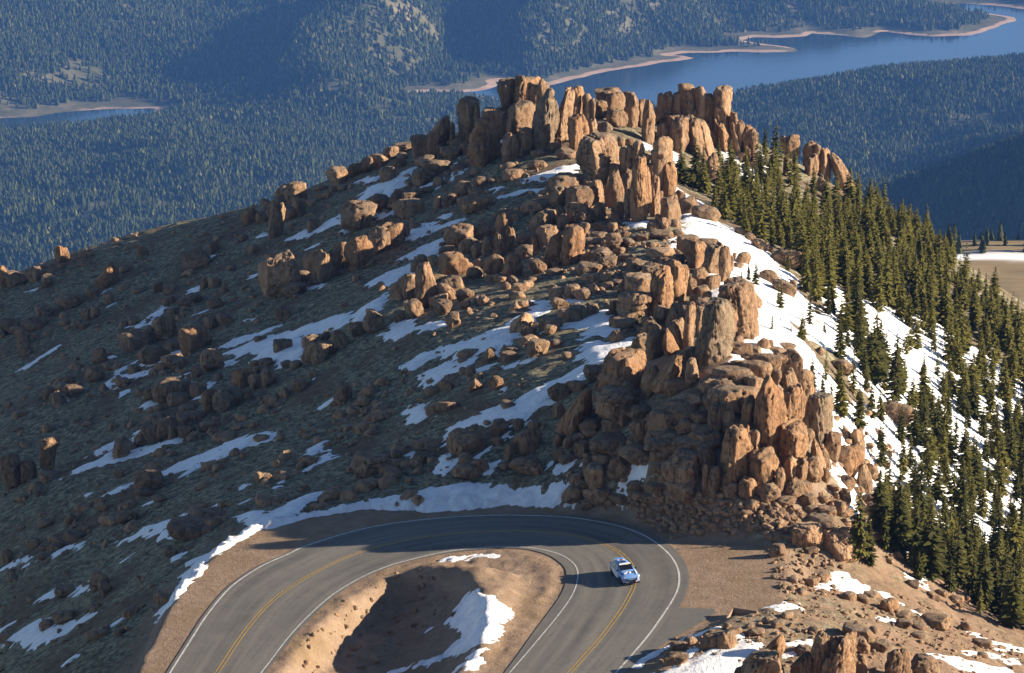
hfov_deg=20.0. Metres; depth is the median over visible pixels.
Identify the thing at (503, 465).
boulder
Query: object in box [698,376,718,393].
boulder
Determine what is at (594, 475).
rock block
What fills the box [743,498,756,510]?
boulder
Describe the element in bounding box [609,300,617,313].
rock block
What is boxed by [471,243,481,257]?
boulder
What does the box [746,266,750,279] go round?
spruce tree
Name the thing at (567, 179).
boulder
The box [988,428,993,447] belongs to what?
spruce tree
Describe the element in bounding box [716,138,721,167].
spruce tree
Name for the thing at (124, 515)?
boulder
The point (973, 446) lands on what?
spruce tree
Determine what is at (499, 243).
rock pillar
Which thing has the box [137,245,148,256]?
rock block
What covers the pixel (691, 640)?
rock block
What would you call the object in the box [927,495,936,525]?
spruce tree
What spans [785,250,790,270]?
spruce tree
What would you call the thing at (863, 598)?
boulder
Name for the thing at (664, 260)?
boulder
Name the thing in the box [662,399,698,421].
boulder
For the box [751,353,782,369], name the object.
rock slab
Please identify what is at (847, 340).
spruce tree
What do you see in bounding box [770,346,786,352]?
boulder
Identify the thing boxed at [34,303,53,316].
boulder
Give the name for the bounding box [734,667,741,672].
boulder
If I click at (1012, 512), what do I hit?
spruce tree
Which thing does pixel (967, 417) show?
spruce tree
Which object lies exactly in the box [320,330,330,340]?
rock fin
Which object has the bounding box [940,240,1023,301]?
meadow
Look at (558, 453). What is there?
boulder
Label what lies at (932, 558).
spruce tree
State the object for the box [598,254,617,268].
boulder
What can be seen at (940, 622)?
boulder
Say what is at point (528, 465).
boulder
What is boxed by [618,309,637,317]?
boulder
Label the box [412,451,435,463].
rock block
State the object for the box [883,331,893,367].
spruce tree
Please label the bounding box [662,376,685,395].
rock slab
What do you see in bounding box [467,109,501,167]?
rock block
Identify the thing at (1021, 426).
spruce tree
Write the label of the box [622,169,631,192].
rock pillar
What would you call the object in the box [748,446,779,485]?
rock block
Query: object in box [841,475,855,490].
boulder
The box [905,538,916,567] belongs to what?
spruce tree
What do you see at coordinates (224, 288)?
rock fin
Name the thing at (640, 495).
rock slab
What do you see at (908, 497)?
spruce tree
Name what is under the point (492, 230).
boulder
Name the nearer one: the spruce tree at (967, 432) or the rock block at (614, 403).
the rock block at (614, 403)
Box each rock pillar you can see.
[241,208,256,225]
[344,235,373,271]
[415,261,438,308]
[433,196,442,209]
[493,232,505,255]
[495,212,512,233]
[497,77,514,111]
[501,132,519,161]
[503,442,515,461]
[505,226,515,253]
[506,100,534,133]
[517,127,532,157]
[531,233,537,250]
[532,88,559,149]
[535,429,541,441]
[555,86,574,142]
[560,224,584,265]
[572,86,583,113]
[582,456,592,471]
[592,202,605,222]
[604,169,623,207]
[614,201,623,218]
[619,147,625,178]
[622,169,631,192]
[624,92,638,127]
[624,188,630,220]
[625,144,631,170]
[629,156,651,222]
[632,141,644,162]
[634,332,646,352]
[638,99,644,127]
[641,99,655,142]
[650,174,660,217]
[651,136,672,165]
[656,122,669,138]
[657,93,663,123]
[660,197,665,216]
[663,91,672,122]
[665,302,684,326]
[668,259,688,301]
[672,92,681,113]
[682,301,695,348]
[687,276,696,286]
[694,305,703,336]
[695,296,734,365]
[696,445,716,471]
[699,119,714,156]
[702,463,710,497]
[705,93,713,126]
[705,152,719,181]
[707,122,717,145]
[707,403,726,432]
[708,466,720,496]
[717,277,758,339]
[718,245,730,281]
[720,421,753,482]
[728,111,741,153]
[733,308,737,336]
[740,395,755,426]
[742,125,752,158]
[750,128,755,160]
[753,373,787,453]
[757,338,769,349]
[774,467,785,494]
[783,154,787,175]
[795,457,808,480]
[803,140,815,166]
[807,456,823,482]
[810,630,828,672]
[816,177,824,191]
[818,148,831,180]
[821,447,831,469]
[855,441,864,462]
[884,648,911,672]
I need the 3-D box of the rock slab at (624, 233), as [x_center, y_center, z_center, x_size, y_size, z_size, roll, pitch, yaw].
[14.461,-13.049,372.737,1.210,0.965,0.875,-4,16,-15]
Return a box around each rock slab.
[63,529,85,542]
[132,469,163,489]
[166,516,222,540]
[167,392,189,406]
[178,405,195,411]
[191,506,226,517]
[314,185,327,191]
[348,163,361,177]
[370,412,391,421]
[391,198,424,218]
[393,142,411,152]
[410,134,426,159]
[422,143,442,157]
[422,159,452,173]
[434,400,459,411]
[438,283,456,299]
[442,274,464,290]
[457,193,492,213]
[492,437,503,444]
[499,350,519,361]
[500,345,518,351]
[502,169,523,181]
[527,160,547,169]
[527,420,540,428]
[538,317,563,329]
[544,268,563,275]
[546,142,561,150]
[585,237,602,245]
[601,419,621,431]
[605,232,620,239]
[609,317,638,327]
[616,443,649,464]
[617,253,632,260]
[620,231,629,236]
[623,91,634,100]
[626,480,644,490]
[628,490,650,501]
[635,234,647,240]
[641,483,666,493]
[645,247,675,257]
[647,163,654,177]
[649,229,673,238]
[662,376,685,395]
[670,219,680,227]
[676,234,698,251]
[679,196,697,213]
[688,411,707,423]
[691,204,721,221]
[699,238,717,245]
[711,365,748,379]
[731,341,752,355]
[732,277,762,308]
[737,360,772,378]
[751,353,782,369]
[759,269,778,282]
[770,248,802,268]
[771,279,796,297]
[776,495,796,506]
[780,342,795,348]
[780,533,791,540]
[805,505,817,511]
[813,505,836,515]
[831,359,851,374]
[867,463,878,481]
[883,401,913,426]
[972,638,992,648]
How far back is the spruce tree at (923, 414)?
335.67 m
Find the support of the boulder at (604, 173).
on the terrain
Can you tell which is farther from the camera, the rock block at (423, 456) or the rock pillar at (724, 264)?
the rock pillar at (724, 264)
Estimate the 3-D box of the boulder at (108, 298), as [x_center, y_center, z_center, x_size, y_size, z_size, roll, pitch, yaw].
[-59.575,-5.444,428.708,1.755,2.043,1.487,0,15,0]
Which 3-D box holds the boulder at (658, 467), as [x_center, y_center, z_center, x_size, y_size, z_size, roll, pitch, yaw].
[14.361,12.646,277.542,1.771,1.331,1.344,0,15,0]
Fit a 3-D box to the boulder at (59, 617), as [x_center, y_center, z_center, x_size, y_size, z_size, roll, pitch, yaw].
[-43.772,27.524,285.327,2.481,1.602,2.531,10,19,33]
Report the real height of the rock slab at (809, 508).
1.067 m
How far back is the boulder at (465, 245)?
381.50 m
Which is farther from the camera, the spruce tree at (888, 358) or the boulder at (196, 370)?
the boulder at (196, 370)
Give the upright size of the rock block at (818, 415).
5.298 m
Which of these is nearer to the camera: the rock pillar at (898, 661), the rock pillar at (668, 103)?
the rock pillar at (898, 661)
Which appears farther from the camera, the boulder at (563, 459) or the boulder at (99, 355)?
the boulder at (99, 355)
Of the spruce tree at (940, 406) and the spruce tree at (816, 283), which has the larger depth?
the spruce tree at (816, 283)
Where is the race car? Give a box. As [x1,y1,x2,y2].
[610,557,639,584]
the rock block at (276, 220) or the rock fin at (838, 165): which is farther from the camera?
the rock fin at (838, 165)
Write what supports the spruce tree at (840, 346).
on the terrain
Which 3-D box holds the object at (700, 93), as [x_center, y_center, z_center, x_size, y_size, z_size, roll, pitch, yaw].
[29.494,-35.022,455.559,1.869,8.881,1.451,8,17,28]
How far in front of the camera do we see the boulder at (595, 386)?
295.94 m
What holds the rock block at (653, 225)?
on the terrain
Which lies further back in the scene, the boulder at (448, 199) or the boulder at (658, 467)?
the boulder at (448, 199)
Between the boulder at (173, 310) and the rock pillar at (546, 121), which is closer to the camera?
the boulder at (173, 310)
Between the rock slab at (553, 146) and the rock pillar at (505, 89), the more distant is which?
the rock pillar at (505, 89)
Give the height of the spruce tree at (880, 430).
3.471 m
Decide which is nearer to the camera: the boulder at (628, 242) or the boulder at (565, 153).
the boulder at (628, 242)
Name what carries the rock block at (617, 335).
on the terrain
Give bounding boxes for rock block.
[54,245,69,265]
[62,374,75,383]
[84,366,105,382]
[90,306,100,318]
[112,441,130,458]
[118,328,149,351]
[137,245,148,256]
[144,327,156,342]
[151,312,176,339]
[152,281,163,292]
[162,295,176,305]
[168,424,177,439]
[177,324,207,355]
[201,389,216,412]
[208,277,221,287]
[209,241,219,253]
[212,386,244,412]
[231,367,249,388]
[254,471,263,483]
[267,196,286,215]
[268,202,285,239]
[273,183,286,198]
[273,338,292,352]
[283,181,306,205]
[291,196,306,217]
[306,218,321,230]
[310,249,339,285]
[351,452,388,478]
[379,166,396,182]
[381,221,403,247]
[382,146,398,159]
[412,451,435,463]
[437,251,472,275]
[456,96,479,142]
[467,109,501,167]
[473,105,479,125]
[512,418,523,429]
[513,76,540,102]
[515,75,532,88]
[529,83,548,106]
[530,209,556,233]
[536,224,558,247]
[548,184,566,207]
[567,113,588,151]
[575,132,619,179]
[583,461,604,489]
[588,179,603,202]
[590,99,607,118]
[592,378,640,426]
[598,347,646,392]
[605,92,624,111]
[606,108,627,127]
[607,222,617,232]
[608,329,624,342]
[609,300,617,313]
[616,290,652,316]
[617,282,624,293]
[640,320,660,333]
[644,328,664,360]
[646,221,659,230]
[649,265,673,312]
[661,161,676,196]
[661,447,701,483]
[662,194,680,221]
[666,113,680,126]
[667,478,696,502]
[668,317,693,348]
[669,114,688,151]
[681,88,694,115]
[682,109,696,117]
[682,238,706,268]
[682,346,695,364]
[683,636,697,646]
[685,357,698,388]
[686,114,707,159]
[686,283,696,294]
[692,267,709,285]
[696,284,709,296]
[700,633,717,649]
[702,241,723,273]
[705,274,720,289]
[713,85,732,140]
[713,118,731,151]
[717,629,736,648]
[720,462,733,485]
[736,252,751,264]
[737,475,756,499]
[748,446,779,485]
[749,427,760,449]
[778,416,808,463]
[780,367,798,388]
[781,611,793,618]
[783,383,806,420]
[783,456,797,481]
[786,134,799,158]
[790,651,812,672]
[792,521,824,547]
[798,368,813,393]
[799,493,817,506]
[802,392,833,444]
[804,576,820,586]
[805,153,818,176]
[816,572,830,581]
[820,630,857,672]
[823,526,864,562]
[838,444,864,476]
[839,489,850,501]
[840,591,856,601]
[850,428,865,453]
[856,654,867,672]
[864,590,880,597]
[866,501,875,512]
[879,597,898,612]
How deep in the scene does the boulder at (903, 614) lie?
262.22 m
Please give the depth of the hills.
5494.69 m
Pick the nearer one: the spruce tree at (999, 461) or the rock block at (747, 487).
the rock block at (747, 487)
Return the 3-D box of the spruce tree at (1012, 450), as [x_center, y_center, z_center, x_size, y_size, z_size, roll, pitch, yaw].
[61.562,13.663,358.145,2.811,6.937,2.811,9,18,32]
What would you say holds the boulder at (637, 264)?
on the terrain
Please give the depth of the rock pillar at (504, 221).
387.76 m
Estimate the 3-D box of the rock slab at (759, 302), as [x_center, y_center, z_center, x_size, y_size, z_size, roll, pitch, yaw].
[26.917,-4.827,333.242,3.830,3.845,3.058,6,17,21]
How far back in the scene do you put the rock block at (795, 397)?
280.01 m
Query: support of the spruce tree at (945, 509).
on the terrain
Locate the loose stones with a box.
[37,93,988,658]
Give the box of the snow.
[0,139,1023,672]
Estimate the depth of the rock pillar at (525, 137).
421.84 m
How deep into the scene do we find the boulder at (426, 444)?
300.62 m
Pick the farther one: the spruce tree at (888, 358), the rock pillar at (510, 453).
the spruce tree at (888, 358)
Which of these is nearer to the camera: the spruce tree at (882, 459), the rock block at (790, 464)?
the rock block at (790, 464)
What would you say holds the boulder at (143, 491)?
on the terrain
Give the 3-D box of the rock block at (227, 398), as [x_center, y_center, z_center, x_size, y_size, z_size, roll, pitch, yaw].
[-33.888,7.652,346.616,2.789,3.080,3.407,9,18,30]
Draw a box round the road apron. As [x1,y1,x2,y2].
[641,608,714,656]
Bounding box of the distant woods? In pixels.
[921,221,1023,253]
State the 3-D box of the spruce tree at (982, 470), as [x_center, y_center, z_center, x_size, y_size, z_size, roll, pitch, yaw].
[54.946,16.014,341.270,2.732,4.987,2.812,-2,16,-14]
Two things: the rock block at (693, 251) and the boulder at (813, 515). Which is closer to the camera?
the boulder at (813, 515)
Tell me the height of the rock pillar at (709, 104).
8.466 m
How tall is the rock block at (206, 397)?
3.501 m
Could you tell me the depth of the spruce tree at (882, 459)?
320.08 m
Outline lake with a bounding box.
[0,3,1023,127]
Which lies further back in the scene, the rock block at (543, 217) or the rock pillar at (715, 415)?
the rock block at (543, 217)
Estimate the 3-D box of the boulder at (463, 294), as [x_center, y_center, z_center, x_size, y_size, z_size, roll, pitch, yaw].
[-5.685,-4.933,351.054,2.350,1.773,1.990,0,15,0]
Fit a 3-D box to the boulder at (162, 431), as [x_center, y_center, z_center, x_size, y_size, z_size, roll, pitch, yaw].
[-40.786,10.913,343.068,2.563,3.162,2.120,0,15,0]
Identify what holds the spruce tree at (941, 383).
on the terrain
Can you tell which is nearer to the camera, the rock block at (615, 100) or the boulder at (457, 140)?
the boulder at (457, 140)
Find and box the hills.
[0,0,1023,269]
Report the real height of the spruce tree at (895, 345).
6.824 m
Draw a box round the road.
[166,514,688,672]
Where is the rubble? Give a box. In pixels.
[0,132,1023,672]
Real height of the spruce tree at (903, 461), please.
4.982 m
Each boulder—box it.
[0,265,6,287]
[0,317,20,333]
[0,453,20,489]
[0,549,12,564]
[4,270,25,287]
[7,468,20,486]
[14,330,29,345]
[17,343,33,356]
[20,459,36,483]
[23,266,45,281]
[23,316,47,331]
[26,537,39,548]
[32,486,46,496]
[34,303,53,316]
[37,518,52,528]
[38,436,60,469]
[39,619,53,631]
[41,273,52,287]
[41,386,55,400]
[51,609,79,624]
[54,293,81,308]
[54,584,75,597]
[62,384,83,396]
[65,513,73,525]
[78,249,93,257]
[80,307,90,320]
[85,285,101,298]
[89,571,109,592]
[91,346,106,363]
[98,581,111,596]
[103,292,113,304]
[103,363,112,370]
[114,436,129,444]
[115,377,130,386]
[115,508,138,523]
[118,264,133,272]
[126,316,139,325]
[127,364,139,373]
[131,487,155,495]
[134,431,146,445]
[136,345,170,364]
[140,419,160,443]
[143,388,152,400]
[151,377,190,402]
[151,494,167,502]
[156,416,176,439]
[161,353,186,369]
[163,306,178,315]
[163,544,177,557]
[165,339,179,351]
[176,292,201,306]
[176,410,204,425]
[177,426,195,438]
[182,247,212,269]
[189,384,206,397]
[191,364,201,377]
[200,348,224,371]
[203,314,216,328]
[204,334,211,344]
[206,297,223,308]
[216,313,232,324]
[248,373,260,390]
[256,210,268,224]
[257,250,300,297]
[259,357,272,365]
[260,367,275,387]
[274,306,291,320]
[281,282,306,297]
[284,206,294,221]
[291,379,306,392]
[299,269,310,282]
[301,353,310,364]
[302,249,316,270]
[302,334,321,348]
[303,340,333,364]
[326,165,349,184]
[333,382,351,404]
[335,242,348,268]
[340,200,377,230]
[348,321,365,337]
[359,156,373,172]
[363,310,384,333]
[366,193,389,211]
[368,226,390,254]
[370,154,388,168]
[389,281,403,300]
[392,158,404,168]
[393,310,405,322]
[397,273,415,299]
[401,190,418,198]
[403,298,423,317]
[404,224,409,236]
[410,437,439,451]
[412,167,430,185]
[414,154,435,167]
[415,254,427,263]
[424,405,436,415]
[427,254,438,266]
[429,293,447,307]
[433,176,444,186]
[433,299,451,315]
[437,380,454,391]
[438,245,454,253]
[439,145,461,160]
[441,193,456,206]
[443,223,475,247]
[445,311,460,327]
[446,135,465,145]
[446,427,486,456]
[450,461,483,479]
[454,174,472,182]
[454,181,471,197]
[455,288,474,300]
[458,237,479,252]
[458,452,472,463]
[459,142,468,153]
[466,266,482,278]
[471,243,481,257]
[471,458,488,471]
[472,176,487,187]
[473,259,483,268]
[475,224,489,238]
[481,236,492,255]
[483,254,503,274]
[488,375,503,389]
[489,418,508,436]
[490,225,495,235]
[497,461,511,470]
[499,111,506,138]
[499,399,515,408]
[506,275,517,284]
[509,457,544,474]
[513,427,538,455]
[515,244,532,258]
[517,233,528,244]
[518,324,536,336]
[520,199,548,213]
[526,338,549,357]
[528,258,546,274]
[547,382,570,401]
[548,172,580,188]
[548,286,563,299]
[550,297,568,309]
[552,403,565,418]
[552,432,563,447]
[553,448,563,461]
[555,147,575,159]
[557,214,569,229]
[558,454,576,464]
[561,484,583,503]
[562,303,588,322]
[562,432,578,448]
[564,202,593,224]
[564,284,578,298]
[565,185,593,206]
[565,380,587,392]
[572,288,592,299]
[574,442,588,457]
[576,261,601,274]
[578,417,600,431]
[579,222,589,235]
[580,172,591,185]
[580,498,593,510]
[583,364,601,382]
[584,303,598,315]
[587,118,596,133]
[587,247,612,260]
[589,431,627,455]
[589,494,604,504]
[590,231,606,238]
[592,453,612,465]
[593,221,608,230]
[593,380,598,391]
[594,87,620,100]
[596,166,608,185]
[597,121,613,132]
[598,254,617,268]
[602,270,620,281]
[605,237,622,249]
[607,469,613,480]
[608,163,620,176]
[608,456,630,481]
[608,493,626,504]
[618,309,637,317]
[622,269,637,275]
[623,238,635,246]
[624,272,651,292]
[625,404,650,418]
[626,258,648,271]
[632,420,646,443]
[640,153,650,162]
[640,365,658,398]
[641,316,651,324]
[642,262,661,273]
[643,430,685,452]
[645,409,677,430]
[649,451,671,461]
[650,149,664,190]
[653,305,669,322]
[653,462,662,474]
[654,107,664,123]
[656,505,665,513]
[658,217,670,229]
[658,257,671,264]
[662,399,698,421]
[663,651,688,665]
[670,254,685,263]
[670,641,688,650]
[671,434,721,450]
[675,418,692,433]
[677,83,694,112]
[681,390,703,404]
[688,423,701,431]
[688,423,722,440]
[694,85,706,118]
[694,297,709,306]
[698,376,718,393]
[707,383,757,412]
[712,378,733,384]
[719,482,738,498]
[721,410,734,435]
[724,418,739,431]
[727,626,742,634]
[730,529,740,534]
[731,255,733,270]
[732,369,753,382]
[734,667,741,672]
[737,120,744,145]
[742,353,755,359]
[742,649,784,672]
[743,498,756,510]
[744,375,762,391]
[747,627,764,634]
[751,238,768,250]
[752,345,761,352]
[756,482,780,502]
[765,530,779,541]
[768,543,785,557]
[769,619,784,628]
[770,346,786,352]
[770,369,781,385]
[774,353,788,372]
[782,349,803,378]
[793,644,811,654]
[803,480,812,491]
[803,515,835,529]
[804,546,819,554]
[805,512,828,521]
[807,428,814,441]
[821,468,830,483]
[824,431,841,463]
[833,499,845,514]
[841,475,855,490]
[842,621,875,643]
[856,593,868,603]
[857,486,864,495]
[857,635,869,653]
[862,493,873,503]
[869,639,889,652]
[895,610,909,618]
[896,618,912,629]
[906,579,919,588]
[910,653,939,672]
[911,621,927,630]
[921,613,950,630]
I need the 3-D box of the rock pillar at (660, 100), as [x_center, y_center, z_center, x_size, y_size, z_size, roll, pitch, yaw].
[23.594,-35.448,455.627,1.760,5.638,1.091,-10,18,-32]
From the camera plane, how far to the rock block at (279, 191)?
457.68 m
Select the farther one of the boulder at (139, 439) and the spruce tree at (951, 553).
the boulder at (139, 439)
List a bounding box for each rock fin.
[49,390,66,406]
[95,261,119,288]
[200,276,207,288]
[221,282,228,293]
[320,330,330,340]
[329,329,348,351]
[387,189,401,207]
[425,115,449,154]
[450,122,454,145]
[467,378,483,392]
[484,348,496,362]
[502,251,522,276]
[509,312,533,332]
[538,78,547,99]
[542,231,562,267]
[556,208,560,216]
[556,387,592,437]
[611,206,621,224]
[649,352,683,393]
[662,328,678,356]
[764,634,785,656]
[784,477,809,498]
[811,438,825,467]
[831,152,854,191]
[842,425,850,437]
[857,463,872,493]
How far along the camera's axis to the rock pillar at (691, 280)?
338.11 m
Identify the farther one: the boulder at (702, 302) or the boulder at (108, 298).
the boulder at (108, 298)
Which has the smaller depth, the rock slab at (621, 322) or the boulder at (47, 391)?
the rock slab at (621, 322)
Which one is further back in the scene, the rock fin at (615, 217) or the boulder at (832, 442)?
the rock fin at (615, 217)
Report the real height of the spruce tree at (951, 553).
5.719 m
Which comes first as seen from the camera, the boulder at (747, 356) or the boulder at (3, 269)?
the boulder at (747, 356)
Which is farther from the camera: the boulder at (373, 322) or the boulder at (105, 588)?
the boulder at (373, 322)
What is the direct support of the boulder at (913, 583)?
on the terrain
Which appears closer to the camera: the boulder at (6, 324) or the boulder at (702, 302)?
the boulder at (702, 302)
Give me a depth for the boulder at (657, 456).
277.62 m
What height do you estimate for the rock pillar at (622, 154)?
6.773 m
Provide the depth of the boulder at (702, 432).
276.43 m
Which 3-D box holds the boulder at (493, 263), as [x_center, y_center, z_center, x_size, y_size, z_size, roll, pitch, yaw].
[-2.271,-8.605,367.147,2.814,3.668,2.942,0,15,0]
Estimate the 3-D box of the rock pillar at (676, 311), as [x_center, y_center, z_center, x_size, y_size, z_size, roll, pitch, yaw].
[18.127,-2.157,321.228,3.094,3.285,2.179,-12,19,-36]
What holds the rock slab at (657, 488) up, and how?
on the terrain
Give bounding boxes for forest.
[0,0,1023,270]
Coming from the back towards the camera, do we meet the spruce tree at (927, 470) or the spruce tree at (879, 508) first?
the spruce tree at (927, 470)
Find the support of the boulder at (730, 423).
on the terrain
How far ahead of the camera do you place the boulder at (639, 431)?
280.45 m
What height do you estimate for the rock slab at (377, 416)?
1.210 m
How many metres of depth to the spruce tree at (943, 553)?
287.29 m
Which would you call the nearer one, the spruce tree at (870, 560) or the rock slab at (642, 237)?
the spruce tree at (870, 560)
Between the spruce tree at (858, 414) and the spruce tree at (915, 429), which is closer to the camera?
the spruce tree at (858, 414)
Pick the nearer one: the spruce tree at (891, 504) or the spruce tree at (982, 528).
the spruce tree at (891, 504)
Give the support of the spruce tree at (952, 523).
on the terrain
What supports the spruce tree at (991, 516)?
on the terrain
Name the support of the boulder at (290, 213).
on the terrain
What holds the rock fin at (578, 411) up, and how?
on the terrain
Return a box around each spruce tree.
[675,144,690,184]
[686,138,701,187]
[696,148,708,189]
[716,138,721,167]
[718,154,725,185]
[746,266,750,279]
[750,259,759,284]
[754,146,764,180]
[761,128,768,154]
[763,160,773,190]
[768,120,784,165]
[770,311,773,329]
[775,283,779,304]
[777,282,784,308]
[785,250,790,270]
[797,310,807,340]
[798,251,812,292]
[804,287,814,325]
[808,253,822,301]
[809,355,817,387]
[819,374,826,391]
[821,286,832,314]
[823,353,828,381]
[829,377,834,410]
[831,290,837,315]
[833,318,848,359]
[833,363,850,418]
[834,365,840,384]
[835,293,846,333]
[839,286,854,329]
[843,306,848,331]
[843,325,851,346]
[847,350,858,394]
[848,284,869,333]
[848,488,872,560]
[849,272,871,326]
[850,301,869,346]
[851,385,867,429]
[853,318,866,359]
[857,325,890,385]
[860,348,870,377]
[862,520,878,566]
[863,370,870,391]
[867,380,878,418]
[867,470,892,532]
[871,301,885,336]
[875,419,888,466]
[876,387,886,420]
[876,422,884,445]
[876,509,891,548]
[877,320,889,372]
[879,355,888,392]
[881,468,893,517]
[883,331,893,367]
[883,453,895,491]
[883,474,890,519]
[884,350,904,402]
[887,484,917,558]
[888,334,908,380]
[889,344,909,392]
[890,467,914,534]
[895,405,907,443]
[897,435,908,473]
[903,356,908,376]
[903,482,911,523]
[905,376,919,407]
[905,452,918,493]
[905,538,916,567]
[906,391,911,406]
[906,403,922,446]
[906,430,916,469]
[906,483,911,502]
[907,498,923,557]
[910,498,921,528]
[911,453,933,525]
[912,553,925,580]
[913,506,948,579]
[914,503,928,541]
[915,364,935,406]
[916,393,926,421]
[917,386,930,420]
[917,395,930,443]
[919,356,927,375]
[919,422,939,466]
[922,445,936,475]
[924,441,932,485]
[926,484,935,511]
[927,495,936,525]
[928,390,936,426]
[928,457,946,501]
[930,396,946,451]
[932,509,943,530]
[932,522,942,551]
[935,396,943,421]
[937,423,950,463]
[938,370,949,394]
[938,518,950,571]
[939,402,956,450]
[939,512,951,540]
[940,371,948,406]
[940,492,949,519]
[940,532,960,581]
[941,451,947,473]
[941,457,952,488]
[941,496,949,513]
[941,542,947,562]
[944,462,958,506]
[944,501,957,541]
[944,557,957,592]
[945,380,953,416]
[945,393,953,425]
[946,428,958,464]
[949,458,971,521]
[949,507,958,538]
[952,412,959,450]
[952,524,968,576]
[952,526,969,588]
[955,385,972,415]
[955,424,974,476]
[956,420,972,460]
[957,502,975,561]
[960,542,978,588]
[963,400,971,427]
[964,550,978,597]
[965,530,980,581]
[966,375,982,420]
[966,462,978,500]
[967,503,980,537]
[967,532,989,566]
[968,442,987,496]
[968,478,977,512]
[968,497,976,519]
[970,434,985,467]
[970,531,994,603]
[971,543,995,610]
[973,454,987,489]
[973,532,981,551]
[975,479,989,519]
[975,584,985,613]
[977,407,989,437]
[980,522,984,541]
[981,436,991,462]
[984,462,995,492]
[986,404,1009,458]
[986,501,997,526]
[987,522,995,559]
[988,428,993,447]
[988,500,1006,563]
[988,571,1006,614]
[990,440,1012,483]
[990,481,998,506]
[991,406,1002,432]
[991,532,1011,574]
[991,559,1001,596]
[992,530,1004,573]
[994,492,998,514]
[995,488,1003,524]
[996,463,1008,497]
[996,559,1023,628]
[998,569,1011,614]
[999,538,1013,576]
[1001,400,1015,440]
[1001,508,1007,532]
[1003,509,1023,561]
[1003,515,1009,540]
[1005,421,1019,470]
[1006,497,1017,524]
[1007,491,1013,508]
[1009,422,1021,455]
[1011,472,1022,500]
[1012,446,1023,484]
[1012,545,1019,574]
[1013,551,1023,587]
[1015,438,1023,471]
[1015,550,1023,594]
[1017,489,1023,516]
[1017,505,1023,545]
[1019,410,1023,442]
[1019,464,1023,497]
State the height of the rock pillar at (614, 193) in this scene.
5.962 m
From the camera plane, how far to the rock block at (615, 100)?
452.36 m
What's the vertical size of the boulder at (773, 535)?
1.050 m
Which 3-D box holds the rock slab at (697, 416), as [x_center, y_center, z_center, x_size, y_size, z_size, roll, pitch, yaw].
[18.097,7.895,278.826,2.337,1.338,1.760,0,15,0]
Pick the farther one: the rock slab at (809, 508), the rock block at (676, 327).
the rock block at (676, 327)
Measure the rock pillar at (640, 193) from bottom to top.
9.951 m
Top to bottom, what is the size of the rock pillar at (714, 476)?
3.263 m
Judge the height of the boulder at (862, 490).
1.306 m
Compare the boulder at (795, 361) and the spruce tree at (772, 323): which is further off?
the spruce tree at (772, 323)
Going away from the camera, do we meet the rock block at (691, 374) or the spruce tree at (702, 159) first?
the rock block at (691, 374)
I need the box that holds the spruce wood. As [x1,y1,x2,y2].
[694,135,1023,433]
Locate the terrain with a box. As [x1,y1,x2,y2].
[0,112,1023,672]
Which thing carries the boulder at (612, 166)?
on the terrain
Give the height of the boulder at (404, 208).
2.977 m
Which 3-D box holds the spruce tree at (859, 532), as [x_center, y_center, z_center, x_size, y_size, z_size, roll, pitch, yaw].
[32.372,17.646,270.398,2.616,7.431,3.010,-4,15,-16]
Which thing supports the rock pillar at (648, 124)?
on the terrain
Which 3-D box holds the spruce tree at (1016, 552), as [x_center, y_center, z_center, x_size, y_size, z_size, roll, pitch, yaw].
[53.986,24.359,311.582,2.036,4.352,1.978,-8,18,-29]
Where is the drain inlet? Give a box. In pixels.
[726,607,757,618]
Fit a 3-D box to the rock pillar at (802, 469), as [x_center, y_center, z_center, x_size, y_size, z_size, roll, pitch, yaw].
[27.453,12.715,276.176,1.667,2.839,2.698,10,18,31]
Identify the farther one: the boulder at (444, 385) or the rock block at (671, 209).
the rock block at (671, 209)
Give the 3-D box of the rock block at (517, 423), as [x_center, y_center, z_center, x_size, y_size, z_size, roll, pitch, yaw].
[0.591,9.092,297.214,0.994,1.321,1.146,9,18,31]
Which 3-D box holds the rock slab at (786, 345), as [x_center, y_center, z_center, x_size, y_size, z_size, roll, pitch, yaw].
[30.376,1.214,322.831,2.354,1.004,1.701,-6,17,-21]
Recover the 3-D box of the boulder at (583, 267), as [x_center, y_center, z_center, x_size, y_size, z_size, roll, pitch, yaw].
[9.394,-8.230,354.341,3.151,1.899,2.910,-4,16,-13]
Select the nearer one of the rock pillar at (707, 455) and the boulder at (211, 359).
the rock pillar at (707, 455)
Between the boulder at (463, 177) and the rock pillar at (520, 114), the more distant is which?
the rock pillar at (520, 114)
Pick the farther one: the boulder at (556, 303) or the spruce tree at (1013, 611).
the boulder at (556, 303)
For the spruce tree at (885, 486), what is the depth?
280.90 m
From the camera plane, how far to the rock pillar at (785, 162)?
459.51 m
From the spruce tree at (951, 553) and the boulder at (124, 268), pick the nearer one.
the spruce tree at (951, 553)
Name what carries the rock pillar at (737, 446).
on the terrain
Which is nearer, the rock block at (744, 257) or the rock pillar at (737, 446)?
the rock pillar at (737, 446)
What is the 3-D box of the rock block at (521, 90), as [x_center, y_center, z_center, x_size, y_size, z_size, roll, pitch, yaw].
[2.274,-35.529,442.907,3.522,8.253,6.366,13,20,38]
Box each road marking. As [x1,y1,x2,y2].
[169,515,679,672]
[215,530,635,672]
[218,531,632,672]
[261,546,578,672]
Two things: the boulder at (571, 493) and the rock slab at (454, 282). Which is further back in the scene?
the rock slab at (454, 282)
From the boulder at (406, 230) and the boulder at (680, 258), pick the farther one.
the boulder at (406, 230)
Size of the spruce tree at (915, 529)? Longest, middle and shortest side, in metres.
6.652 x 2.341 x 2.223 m
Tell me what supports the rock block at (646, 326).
on the terrain

